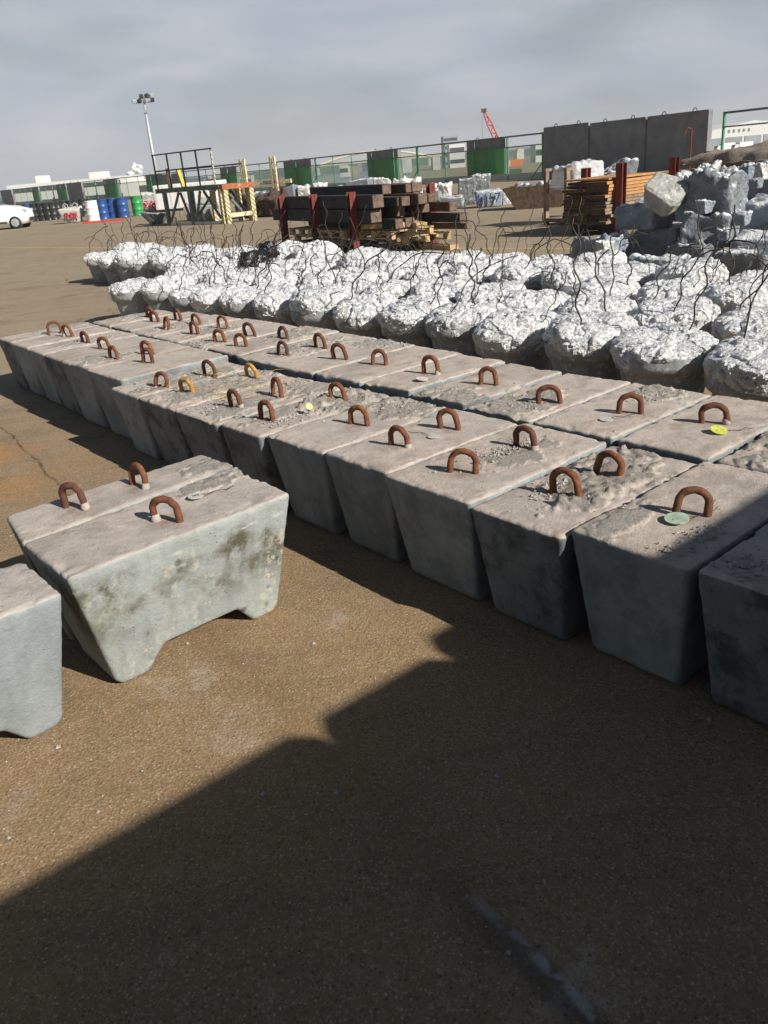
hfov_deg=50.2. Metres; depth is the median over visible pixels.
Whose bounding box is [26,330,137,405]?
concrete block
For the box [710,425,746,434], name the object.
identification tag
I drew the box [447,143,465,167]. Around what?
building
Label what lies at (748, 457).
concrete block
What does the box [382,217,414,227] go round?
timber beam
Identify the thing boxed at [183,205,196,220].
tapered block
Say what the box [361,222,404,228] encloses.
wooden board
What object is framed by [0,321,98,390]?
concrete block
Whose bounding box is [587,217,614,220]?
plank
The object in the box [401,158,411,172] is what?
town building
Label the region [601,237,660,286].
foil capped lump
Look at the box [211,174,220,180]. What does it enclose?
town building
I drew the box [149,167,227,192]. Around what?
fence
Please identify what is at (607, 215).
plank
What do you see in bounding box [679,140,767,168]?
dirt mound
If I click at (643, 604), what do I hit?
concrete block
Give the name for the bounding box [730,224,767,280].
foil capped lump
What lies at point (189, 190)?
work platform
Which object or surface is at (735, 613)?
concrete block
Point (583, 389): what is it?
concrete block
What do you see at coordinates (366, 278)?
foil capped lump
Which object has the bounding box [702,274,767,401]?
foil capped lump
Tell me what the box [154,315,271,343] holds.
concrete block
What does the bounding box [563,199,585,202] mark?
plank
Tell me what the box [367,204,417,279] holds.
foil capped lump
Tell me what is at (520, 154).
town building
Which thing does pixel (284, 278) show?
foil capped lump
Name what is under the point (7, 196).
concrete wall
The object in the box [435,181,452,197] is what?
foil wrapped block
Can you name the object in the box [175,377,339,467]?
concrete block
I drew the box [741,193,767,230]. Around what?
rubble block
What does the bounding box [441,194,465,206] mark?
foil wrapped block
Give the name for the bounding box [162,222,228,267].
foil capped lump
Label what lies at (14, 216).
parked car
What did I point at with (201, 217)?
tapered block
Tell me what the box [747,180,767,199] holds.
rubble block
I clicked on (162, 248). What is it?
foil capped lump
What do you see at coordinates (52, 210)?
oil drum
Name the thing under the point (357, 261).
foil capped lump
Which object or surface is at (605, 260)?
foil capped lump
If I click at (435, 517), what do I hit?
concrete block
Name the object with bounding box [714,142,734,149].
parked truck
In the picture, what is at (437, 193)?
foil wrapped block
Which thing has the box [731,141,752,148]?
parked truck
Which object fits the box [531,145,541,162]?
building
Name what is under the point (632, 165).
foil wrapped block
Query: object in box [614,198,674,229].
rubble block
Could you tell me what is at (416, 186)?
timber beam
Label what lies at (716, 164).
rubble block
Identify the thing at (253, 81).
sky
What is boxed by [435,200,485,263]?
foil capped lump
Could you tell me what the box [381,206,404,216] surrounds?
timber beam
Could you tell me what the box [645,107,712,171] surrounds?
concrete wall
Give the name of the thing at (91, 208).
oil drum
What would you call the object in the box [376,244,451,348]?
foil capped lump
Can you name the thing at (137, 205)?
oil drum
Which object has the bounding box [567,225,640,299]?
foil capped lump
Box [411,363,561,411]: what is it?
concrete block
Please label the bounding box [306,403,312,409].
identification tag
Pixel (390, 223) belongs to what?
timber beam
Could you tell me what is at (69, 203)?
oil drum
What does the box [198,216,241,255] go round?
foil capped lump
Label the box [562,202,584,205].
plank
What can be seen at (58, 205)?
oil drum
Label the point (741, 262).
rubble block
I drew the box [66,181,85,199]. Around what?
concrete wall
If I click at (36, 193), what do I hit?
concrete wall
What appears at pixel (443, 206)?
timber beam
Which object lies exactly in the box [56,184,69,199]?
concrete wall
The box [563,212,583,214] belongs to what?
plank
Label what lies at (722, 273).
foil capped lump
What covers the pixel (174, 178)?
concrete wall
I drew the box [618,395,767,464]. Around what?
concrete block
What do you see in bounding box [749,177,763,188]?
rubble block
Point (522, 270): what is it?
foil capped lump
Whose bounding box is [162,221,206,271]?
foil capped lump
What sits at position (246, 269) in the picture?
foil capped lump
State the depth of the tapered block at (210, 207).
32.47 m
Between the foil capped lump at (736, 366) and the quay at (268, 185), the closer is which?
the foil capped lump at (736, 366)
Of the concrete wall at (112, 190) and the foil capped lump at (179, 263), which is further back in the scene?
the concrete wall at (112, 190)
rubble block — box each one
[570,229,628,258]
[595,240,614,250]
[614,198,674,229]
[625,222,681,257]
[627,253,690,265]
[644,172,689,216]
[665,239,722,258]
[673,203,684,221]
[675,170,692,181]
[679,204,742,247]
[683,165,749,215]
[695,199,715,213]
[697,160,721,169]
[713,245,767,274]
[716,226,733,241]
[730,229,767,248]
[732,210,752,225]
[739,165,754,177]
[740,160,767,179]
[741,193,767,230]
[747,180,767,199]
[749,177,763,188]
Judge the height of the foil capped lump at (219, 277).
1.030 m
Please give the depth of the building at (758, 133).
276.62 m
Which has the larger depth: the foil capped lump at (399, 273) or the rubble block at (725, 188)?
the rubble block at (725, 188)
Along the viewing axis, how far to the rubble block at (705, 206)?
10.46 m
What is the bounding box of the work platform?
[151,148,250,225]
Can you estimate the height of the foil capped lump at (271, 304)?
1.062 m
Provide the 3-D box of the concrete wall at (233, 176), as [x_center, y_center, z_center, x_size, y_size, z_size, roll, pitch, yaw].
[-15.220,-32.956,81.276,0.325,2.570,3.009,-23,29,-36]
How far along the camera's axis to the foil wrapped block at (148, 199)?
49.90 m
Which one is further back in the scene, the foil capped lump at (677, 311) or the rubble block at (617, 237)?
the rubble block at (617, 237)
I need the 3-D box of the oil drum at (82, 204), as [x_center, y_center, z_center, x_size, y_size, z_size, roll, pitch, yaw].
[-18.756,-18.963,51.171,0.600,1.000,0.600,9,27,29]
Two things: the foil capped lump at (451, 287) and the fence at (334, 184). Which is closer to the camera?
the foil capped lump at (451, 287)
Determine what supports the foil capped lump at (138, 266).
on the ground
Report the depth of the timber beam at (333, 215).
16.08 m
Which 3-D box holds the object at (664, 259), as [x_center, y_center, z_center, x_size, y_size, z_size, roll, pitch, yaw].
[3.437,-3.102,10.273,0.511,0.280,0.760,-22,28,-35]
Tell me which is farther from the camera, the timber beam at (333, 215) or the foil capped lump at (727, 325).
the timber beam at (333, 215)
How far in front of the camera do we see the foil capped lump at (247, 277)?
9.77 m
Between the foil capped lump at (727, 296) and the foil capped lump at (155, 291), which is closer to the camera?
the foil capped lump at (727, 296)
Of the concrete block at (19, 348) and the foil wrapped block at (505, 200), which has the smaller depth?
the concrete block at (19, 348)
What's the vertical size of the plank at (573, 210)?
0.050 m
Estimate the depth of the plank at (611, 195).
15.37 m
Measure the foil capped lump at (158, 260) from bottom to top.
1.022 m
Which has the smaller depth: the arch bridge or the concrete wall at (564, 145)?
the concrete wall at (564, 145)
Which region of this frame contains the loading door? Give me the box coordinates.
[710,134,767,150]
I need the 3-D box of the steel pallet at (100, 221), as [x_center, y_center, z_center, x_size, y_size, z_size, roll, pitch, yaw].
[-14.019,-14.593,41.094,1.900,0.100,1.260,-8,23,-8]
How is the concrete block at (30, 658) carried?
on the ground
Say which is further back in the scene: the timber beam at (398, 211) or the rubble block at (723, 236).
the timber beam at (398, 211)
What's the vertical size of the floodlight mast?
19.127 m
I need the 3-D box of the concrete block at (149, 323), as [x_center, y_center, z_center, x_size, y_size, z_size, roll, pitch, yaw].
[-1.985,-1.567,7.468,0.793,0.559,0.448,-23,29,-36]
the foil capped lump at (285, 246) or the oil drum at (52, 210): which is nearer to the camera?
the foil capped lump at (285, 246)
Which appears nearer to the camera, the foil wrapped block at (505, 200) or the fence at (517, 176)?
the foil wrapped block at (505, 200)
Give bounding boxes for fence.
[0,185,54,204]
[51,181,97,201]
[94,175,151,199]
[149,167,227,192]
[226,158,316,192]
[315,146,417,185]
[416,132,543,183]
[721,107,767,149]
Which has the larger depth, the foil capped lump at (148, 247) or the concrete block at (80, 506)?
the foil capped lump at (148, 247)
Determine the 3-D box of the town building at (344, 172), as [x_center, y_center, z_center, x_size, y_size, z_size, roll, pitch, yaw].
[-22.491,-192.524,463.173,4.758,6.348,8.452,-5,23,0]
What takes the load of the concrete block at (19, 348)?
on the ground
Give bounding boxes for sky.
[0,0,767,196]
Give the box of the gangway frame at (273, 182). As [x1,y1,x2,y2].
[238,156,291,194]
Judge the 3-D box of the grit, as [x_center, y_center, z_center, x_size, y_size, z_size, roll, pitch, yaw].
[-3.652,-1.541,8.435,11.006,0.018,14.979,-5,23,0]
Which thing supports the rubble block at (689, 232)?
on the rubble block at (697, 245)
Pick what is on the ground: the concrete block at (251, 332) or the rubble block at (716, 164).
the concrete block at (251, 332)
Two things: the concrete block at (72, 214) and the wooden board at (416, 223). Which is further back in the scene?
the concrete block at (72, 214)
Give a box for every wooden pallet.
[289,226,332,235]
[295,231,386,245]
[319,227,370,237]
[359,225,433,239]
[379,229,450,244]
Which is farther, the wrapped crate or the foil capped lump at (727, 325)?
the wrapped crate
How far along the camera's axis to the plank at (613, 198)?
15.46 m
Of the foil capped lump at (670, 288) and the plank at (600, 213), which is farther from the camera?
the plank at (600, 213)
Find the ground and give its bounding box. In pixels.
[0,178,767,1023]
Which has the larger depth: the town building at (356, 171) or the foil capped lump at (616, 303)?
the town building at (356, 171)
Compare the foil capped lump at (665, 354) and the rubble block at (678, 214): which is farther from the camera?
the rubble block at (678, 214)
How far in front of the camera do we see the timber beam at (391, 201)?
14.85 m
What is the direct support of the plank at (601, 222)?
on the plank rack at (621, 182)
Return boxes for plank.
[562,188,590,192]
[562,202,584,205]
[562,215,588,217]
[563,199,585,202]
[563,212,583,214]
[563,221,585,223]
[564,205,585,208]
[564,208,586,211]
[565,195,586,198]
[565,217,588,220]
[566,192,586,195]
[567,185,588,188]
[568,171,668,185]
[583,204,630,211]
[584,189,643,198]
[584,210,614,214]
[585,168,694,184]
[585,196,643,204]
[585,199,638,207]
[585,219,614,223]
[586,192,643,201]
[587,179,649,188]
[587,183,645,191]
[587,186,643,194]
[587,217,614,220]
[589,213,613,217]
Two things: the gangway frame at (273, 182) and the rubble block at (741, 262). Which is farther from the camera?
the gangway frame at (273, 182)
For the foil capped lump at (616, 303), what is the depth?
6.24 m
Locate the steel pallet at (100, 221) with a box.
[82,218,124,223]
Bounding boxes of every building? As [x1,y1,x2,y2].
[6,171,143,202]
[138,179,147,194]
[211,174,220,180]
[244,175,254,185]
[339,165,348,176]
[350,166,359,176]
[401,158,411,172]
[431,157,440,169]
[441,135,457,167]
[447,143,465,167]
[515,149,523,158]
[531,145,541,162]
[710,120,767,150]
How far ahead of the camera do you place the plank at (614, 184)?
15.35 m
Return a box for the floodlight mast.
[132,93,157,173]
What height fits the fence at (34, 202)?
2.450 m
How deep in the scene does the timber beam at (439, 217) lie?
15.41 m
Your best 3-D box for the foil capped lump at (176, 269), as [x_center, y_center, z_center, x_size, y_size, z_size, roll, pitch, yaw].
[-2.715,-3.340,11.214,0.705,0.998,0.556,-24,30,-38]
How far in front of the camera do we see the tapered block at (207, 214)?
33.05 m
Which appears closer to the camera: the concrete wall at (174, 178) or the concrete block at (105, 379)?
the concrete block at (105, 379)
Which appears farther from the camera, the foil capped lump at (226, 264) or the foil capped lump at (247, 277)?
the foil capped lump at (226, 264)
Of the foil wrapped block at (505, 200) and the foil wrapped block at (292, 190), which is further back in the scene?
the foil wrapped block at (292, 190)
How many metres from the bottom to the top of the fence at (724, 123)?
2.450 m
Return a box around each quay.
[241,174,321,188]
[409,156,541,177]
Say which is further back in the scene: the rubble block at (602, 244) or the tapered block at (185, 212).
the tapered block at (185, 212)
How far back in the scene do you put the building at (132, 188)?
304.20 m
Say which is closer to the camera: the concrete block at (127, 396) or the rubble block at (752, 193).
the concrete block at (127, 396)
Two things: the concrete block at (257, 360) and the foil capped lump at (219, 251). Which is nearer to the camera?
the concrete block at (257, 360)
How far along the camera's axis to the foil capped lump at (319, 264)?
10.22 m
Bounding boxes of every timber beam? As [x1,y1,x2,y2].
[272,208,381,223]
[285,194,383,208]
[308,218,402,228]
[309,184,390,195]
[344,182,421,191]
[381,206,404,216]
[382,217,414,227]
[383,193,426,204]
[383,196,409,205]
[383,197,399,206]
[391,184,410,193]
[404,214,421,220]
[405,203,428,212]
[405,212,467,222]
[422,223,471,228]
[427,193,435,202]
[428,201,456,211]
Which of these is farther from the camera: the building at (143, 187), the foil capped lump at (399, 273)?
the building at (143, 187)
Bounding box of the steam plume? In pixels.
[126,163,142,174]
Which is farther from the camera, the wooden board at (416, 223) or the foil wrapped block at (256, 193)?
the foil wrapped block at (256, 193)
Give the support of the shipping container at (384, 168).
on the ground
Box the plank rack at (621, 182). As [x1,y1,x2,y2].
[572,151,708,233]
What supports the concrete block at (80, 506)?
on the ground
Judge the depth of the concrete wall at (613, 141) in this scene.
41.73 m
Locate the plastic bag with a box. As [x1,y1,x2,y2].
[238,241,279,266]
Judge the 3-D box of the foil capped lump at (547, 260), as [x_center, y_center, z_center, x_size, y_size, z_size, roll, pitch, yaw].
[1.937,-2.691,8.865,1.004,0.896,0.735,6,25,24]
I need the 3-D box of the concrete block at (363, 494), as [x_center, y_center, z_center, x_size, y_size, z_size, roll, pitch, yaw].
[0.196,-0.173,3.752,0.821,0.557,0.432,-23,29,-35]
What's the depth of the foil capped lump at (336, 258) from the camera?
11.04 m
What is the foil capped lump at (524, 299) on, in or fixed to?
on the ground
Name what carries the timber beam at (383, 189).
on the timber beam at (404, 200)
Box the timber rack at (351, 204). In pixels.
[277,183,437,251]
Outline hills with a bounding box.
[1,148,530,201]
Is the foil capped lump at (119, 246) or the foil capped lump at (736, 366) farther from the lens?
the foil capped lump at (119, 246)
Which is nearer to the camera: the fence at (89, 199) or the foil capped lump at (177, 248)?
the foil capped lump at (177, 248)
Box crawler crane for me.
[481,108,522,173]
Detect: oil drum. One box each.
[29,203,38,221]
[35,203,44,220]
[41,202,50,220]
[48,202,57,219]
[54,201,62,219]
[65,200,72,206]
[78,199,86,216]
[84,200,99,220]
[97,199,109,219]
[106,198,118,218]
[115,197,130,217]
[130,196,143,215]
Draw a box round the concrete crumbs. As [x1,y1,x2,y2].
[16,311,767,581]
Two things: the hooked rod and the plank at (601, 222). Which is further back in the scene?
the hooked rod
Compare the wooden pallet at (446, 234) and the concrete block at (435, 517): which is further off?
the wooden pallet at (446, 234)
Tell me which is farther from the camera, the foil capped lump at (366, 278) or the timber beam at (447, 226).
the timber beam at (447, 226)
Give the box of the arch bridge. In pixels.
[314,150,441,175]
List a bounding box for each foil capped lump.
[83,226,118,282]
[85,224,128,284]
[99,215,150,280]
[107,248,162,315]
[113,231,149,250]
[125,209,179,251]
[128,230,161,278]
[137,234,195,312]
[149,221,174,254]
[149,223,198,276]
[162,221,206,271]
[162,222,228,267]
[164,228,202,275]
[167,210,198,250]
[167,239,221,312]
[175,217,224,284]
[176,210,215,254]
[188,245,248,315]
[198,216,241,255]
[199,225,242,283]
[210,234,245,268]
[218,249,283,319]
[222,209,256,259]
[225,215,279,285]
[234,233,281,270]
[250,219,281,250]
[252,211,314,286]
[253,236,305,326]
[256,232,322,270]
[269,210,303,260]
[289,203,343,259]
[289,228,355,332]
[291,218,376,273]
[300,233,390,286]
[307,231,428,271]
[332,204,389,260]
[332,243,398,339]
[333,217,399,294]
[361,243,446,299]
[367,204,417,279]
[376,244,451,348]
[388,225,436,255]
[402,224,475,303]
[402,235,460,280]
[408,208,442,263]
[425,234,517,357]
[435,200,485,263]
[443,215,514,283]
[449,206,542,264]
[455,226,525,302]
[472,271,567,369]
[490,197,577,290]
[499,213,570,311]
[529,218,608,265]
[541,197,603,293]
[542,218,638,380]
[555,233,636,314]
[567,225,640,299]
[571,196,647,269]
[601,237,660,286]
[609,241,718,393]
[629,246,767,332]
[634,242,728,305]
[655,197,755,285]
[701,204,767,334]
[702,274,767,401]
[711,239,767,342]
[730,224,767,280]
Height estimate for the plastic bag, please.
0.340 m
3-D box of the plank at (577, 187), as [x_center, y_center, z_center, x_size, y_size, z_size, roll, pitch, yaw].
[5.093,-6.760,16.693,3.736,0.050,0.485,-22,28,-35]
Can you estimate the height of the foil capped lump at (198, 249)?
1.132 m
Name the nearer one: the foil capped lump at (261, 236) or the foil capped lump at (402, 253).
the foil capped lump at (402, 253)
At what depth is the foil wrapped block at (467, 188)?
28.64 m
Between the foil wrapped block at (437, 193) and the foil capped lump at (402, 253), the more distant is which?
the foil wrapped block at (437, 193)
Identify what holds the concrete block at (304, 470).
on the ground
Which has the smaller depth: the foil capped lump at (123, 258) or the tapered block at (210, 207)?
the foil capped lump at (123, 258)
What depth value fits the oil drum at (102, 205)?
43.65 m
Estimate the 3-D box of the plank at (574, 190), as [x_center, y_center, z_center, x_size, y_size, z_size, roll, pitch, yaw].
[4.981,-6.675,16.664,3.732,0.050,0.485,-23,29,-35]
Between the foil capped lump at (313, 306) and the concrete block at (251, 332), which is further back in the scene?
the foil capped lump at (313, 306)
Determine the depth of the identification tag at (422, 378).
4.54 m
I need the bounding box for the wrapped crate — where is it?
[543,159,603,224]
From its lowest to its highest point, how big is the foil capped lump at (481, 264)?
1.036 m
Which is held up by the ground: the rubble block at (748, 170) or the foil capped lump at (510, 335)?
the foil capped lump at (510, 335)
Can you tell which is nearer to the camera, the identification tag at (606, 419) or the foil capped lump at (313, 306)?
the identification tag at (606, 419)
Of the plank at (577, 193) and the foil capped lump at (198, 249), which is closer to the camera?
the foil capped lump at (198, 249)
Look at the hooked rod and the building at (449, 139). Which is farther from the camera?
the building at (449, 139)
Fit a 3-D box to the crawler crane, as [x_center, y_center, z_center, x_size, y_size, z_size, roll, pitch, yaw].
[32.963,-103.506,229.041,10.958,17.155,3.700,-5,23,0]
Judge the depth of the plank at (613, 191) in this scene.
15.41 m
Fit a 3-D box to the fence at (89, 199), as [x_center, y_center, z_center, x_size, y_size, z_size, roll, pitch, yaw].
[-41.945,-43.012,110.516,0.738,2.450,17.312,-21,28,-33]
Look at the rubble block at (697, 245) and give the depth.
10.62 m
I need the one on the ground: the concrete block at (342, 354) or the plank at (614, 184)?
the concrete block at (342, 354)
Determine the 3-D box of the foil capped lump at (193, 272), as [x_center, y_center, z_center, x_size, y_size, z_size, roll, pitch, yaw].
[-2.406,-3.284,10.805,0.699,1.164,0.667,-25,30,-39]
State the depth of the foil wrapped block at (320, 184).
44.06 m
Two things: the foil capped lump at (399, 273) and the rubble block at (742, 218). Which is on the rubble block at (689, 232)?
the rubble block at (742, 218)
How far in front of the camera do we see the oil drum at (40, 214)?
49.69 m
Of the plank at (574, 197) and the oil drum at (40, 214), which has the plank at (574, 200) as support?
the plank at (574, 197)
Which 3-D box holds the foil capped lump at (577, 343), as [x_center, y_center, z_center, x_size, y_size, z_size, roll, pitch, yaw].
[1.400,-1.372,5.521,0.655,1.177,0.636,-8,23,-8]
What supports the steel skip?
on the ground
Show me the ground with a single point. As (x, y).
(596, 924)
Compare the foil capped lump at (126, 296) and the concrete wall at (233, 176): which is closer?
the foil capped lump at (126, 296)
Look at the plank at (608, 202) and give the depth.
15.41 m
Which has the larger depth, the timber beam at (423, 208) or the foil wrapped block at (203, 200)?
the foil wrapped block at (203, 200)
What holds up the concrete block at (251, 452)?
on the ground
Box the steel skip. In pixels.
[502,181,563,209]
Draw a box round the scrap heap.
[234,187,288,217]
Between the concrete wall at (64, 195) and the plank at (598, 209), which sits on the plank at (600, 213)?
the plank at (598, 209)
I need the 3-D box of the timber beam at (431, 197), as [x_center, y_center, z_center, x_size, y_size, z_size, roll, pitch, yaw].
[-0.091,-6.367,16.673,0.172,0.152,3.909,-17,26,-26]
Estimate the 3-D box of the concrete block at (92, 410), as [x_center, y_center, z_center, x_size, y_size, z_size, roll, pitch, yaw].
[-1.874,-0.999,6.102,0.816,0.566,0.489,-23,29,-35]
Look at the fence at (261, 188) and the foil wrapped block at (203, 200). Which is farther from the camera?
the fence at (261, 188)
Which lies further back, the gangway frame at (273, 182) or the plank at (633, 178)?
the gangway frame at (273, 182)
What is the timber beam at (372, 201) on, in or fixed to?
on the timber beam at (333, 215)
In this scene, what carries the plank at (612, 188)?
on the plank at (613, 191)
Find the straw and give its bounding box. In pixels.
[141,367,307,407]
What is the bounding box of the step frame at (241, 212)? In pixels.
[208,182,256,223]
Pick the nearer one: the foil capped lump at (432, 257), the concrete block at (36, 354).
the concrete block at (36, 354)
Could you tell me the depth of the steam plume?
383.40 m
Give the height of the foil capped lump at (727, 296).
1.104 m
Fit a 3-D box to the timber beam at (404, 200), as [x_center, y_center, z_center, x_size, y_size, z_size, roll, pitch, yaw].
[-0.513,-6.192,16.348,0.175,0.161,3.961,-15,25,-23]
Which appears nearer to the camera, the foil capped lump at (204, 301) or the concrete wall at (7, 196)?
the foil capped lump at (204, 301)
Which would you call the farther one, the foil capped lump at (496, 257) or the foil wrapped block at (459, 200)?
the foil wrapped block at (459, 200)
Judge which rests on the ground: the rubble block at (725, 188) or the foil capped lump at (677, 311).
the foil capped lump at (677, 311)
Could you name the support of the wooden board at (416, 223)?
on the wooden pallet at (429, 230)
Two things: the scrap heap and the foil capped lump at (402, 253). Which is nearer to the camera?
the foil capped lump at (402, 253)
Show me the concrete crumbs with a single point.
(749, 565)
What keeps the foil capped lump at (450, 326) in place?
on the ground
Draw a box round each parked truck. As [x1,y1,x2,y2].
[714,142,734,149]
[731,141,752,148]
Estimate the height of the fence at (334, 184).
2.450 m
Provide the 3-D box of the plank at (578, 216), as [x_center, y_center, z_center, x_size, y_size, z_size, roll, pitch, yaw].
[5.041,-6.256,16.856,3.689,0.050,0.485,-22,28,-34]
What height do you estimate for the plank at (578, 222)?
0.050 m
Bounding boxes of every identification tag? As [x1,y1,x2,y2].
[188,485,233,498]
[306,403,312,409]
[408,431,438,438]
[416,377,427,380]
[599,412,636,421]
[664,507,717,523]
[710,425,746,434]
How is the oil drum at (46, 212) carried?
on the ground
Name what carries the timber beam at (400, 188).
on the timber beam at (418, 198)
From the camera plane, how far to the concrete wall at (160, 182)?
91.21 m
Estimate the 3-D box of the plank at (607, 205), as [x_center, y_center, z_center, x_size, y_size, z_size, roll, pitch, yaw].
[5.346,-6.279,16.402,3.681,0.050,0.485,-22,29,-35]
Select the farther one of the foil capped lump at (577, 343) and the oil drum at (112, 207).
the oil drum at (112, 207)
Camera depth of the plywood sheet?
15.65 m
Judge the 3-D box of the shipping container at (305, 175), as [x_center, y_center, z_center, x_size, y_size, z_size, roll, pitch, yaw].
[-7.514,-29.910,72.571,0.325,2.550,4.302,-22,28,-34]
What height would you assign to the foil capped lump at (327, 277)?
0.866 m
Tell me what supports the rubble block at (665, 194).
on the rubble block at (637, 214)
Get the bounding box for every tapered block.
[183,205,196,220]
[196,203,204,220]
[201,203,212,220]
[209,202,221,219]
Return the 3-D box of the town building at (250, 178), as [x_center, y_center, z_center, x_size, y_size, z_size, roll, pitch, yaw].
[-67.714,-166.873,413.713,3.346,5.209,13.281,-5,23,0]
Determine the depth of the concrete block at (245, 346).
6.01 m
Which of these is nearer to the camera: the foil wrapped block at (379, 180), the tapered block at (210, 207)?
the tapered block at (210, 207)
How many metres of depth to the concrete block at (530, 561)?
2.89 m
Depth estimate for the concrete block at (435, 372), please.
4.66 m
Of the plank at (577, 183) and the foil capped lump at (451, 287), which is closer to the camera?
the foil capped lump at (451, 287)
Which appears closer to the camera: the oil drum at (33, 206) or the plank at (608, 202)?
the plank at (608, 202)
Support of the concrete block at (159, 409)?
on the ground
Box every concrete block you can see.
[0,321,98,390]
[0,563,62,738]
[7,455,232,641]
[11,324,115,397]
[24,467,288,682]
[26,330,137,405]
[43,336,159,414]
[57,202,82,222]
[62,340,189,427]
[87,347,227,439]
[92,306,176,328]
[111,308,208,332]
[111,359,251,459]
[131,313,239,338]
[138,363,294,464]
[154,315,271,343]
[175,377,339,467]
[180,322,297,350]
[208,326,339,364]
[221,382,388,510]
[238,333,375,370]
[268,396,445,533]
[272,338,414,381]
[315,346,460,389]
[325,408,516,561]
[364,354,504,398]
[385,424,605,600]
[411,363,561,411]
[466,373,630,424]
[472,445,696,639]
[533,383,709,447]
[572,461,767,684]
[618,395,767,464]
[699,524,767,725]
[716,431,767,473]
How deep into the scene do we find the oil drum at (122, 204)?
43.67 m
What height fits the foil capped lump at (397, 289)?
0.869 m
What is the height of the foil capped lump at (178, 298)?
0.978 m
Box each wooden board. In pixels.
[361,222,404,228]
[412,220,426,227]
[417,243,458,250]
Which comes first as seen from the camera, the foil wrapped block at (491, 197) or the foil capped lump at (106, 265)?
the foil capped lump at (106, 265)
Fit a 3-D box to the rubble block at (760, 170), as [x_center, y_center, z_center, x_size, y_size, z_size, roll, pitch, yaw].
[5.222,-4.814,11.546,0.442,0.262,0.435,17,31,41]
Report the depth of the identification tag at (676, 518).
2.61 m
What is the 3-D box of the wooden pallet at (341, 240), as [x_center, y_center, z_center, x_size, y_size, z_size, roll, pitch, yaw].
[-0.948,-5.753,17.192,1.000,0.141,2.200,-18,26,-27]
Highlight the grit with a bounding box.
[0,318,762,1013]
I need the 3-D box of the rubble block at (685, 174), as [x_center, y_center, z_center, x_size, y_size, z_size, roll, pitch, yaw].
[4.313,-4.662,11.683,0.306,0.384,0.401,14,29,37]
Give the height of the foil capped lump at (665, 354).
1.016 m
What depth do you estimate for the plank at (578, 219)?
15.79 m
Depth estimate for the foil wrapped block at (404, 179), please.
32.77 m
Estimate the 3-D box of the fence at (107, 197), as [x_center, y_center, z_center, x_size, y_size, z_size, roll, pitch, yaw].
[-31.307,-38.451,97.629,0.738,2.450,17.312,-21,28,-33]
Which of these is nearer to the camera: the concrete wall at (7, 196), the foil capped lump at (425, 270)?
the foil capped lump at (425, 270)
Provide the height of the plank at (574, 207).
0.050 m
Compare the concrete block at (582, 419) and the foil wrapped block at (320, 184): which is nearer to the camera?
the concrete block at (582, 419)
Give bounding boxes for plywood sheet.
[564,172,654,181]
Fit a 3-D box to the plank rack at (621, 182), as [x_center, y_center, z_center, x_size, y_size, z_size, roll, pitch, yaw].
[5.231,-6.467,16.559,3.370,1.280,1.330,-22,28,-35]
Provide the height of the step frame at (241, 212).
1.335 m
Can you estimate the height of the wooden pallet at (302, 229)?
0.141 m
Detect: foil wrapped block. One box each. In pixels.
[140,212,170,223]
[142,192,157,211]
[200,195,210,204]
[254,190,265,196]
[285,184,297,195]
[297,184,309,195]
[313,182,327,186]
[345,177,372,184]
[372,177,390,183]
[393,176,422,192]
[423,187,439,201]
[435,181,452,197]
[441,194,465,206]
[458,176,475,204]
[472,173,490,190]
[474,188,502,207]
[502,190,511,204]
[604,157,638,174]
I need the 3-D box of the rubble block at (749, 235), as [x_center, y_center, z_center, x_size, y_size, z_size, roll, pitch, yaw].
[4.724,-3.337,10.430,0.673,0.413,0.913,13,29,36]
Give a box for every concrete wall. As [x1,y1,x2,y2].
[0,189,15,204]
[32,187,41,201]
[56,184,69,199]
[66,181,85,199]
[103,179,121,196]
[145,174,163,191]
[161,172,182,184]
[220,165,240,188]
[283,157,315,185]
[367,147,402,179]
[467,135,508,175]
[544,120,591,177]
[590,115,647,172]
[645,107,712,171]
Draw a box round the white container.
[152,179,226,211]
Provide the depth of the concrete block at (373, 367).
4.98 m
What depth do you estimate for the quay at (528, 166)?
337.53 m
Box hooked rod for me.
[684,127,692,168]
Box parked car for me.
[0,201,34,228]
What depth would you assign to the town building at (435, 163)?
433.97 m
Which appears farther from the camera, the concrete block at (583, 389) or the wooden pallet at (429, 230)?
the wooden pallet at (429, 230)
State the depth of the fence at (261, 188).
76.03 m
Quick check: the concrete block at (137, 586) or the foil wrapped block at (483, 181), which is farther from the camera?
the foil wrapped block at (483, 181)
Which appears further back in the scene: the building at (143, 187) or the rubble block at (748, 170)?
the building at (143, 187)
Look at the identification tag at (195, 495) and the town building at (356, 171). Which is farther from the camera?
the town building at (356, 171)
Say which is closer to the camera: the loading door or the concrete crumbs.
the concrete crumbs
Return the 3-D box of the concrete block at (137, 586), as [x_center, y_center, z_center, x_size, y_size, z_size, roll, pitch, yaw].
[-0.782,0.190,3.064,0.926,0.584,0.447,-24,30,-38]
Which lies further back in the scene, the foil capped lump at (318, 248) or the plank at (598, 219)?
the plank at (598, 219)
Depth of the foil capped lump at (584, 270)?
7.67 m
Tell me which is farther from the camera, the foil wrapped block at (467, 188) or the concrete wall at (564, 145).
the concrete wall at (564, 145)
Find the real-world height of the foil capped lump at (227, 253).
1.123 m
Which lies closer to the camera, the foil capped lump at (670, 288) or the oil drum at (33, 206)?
the foil capped lump at (670, 288)
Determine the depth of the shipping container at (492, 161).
51.13 m

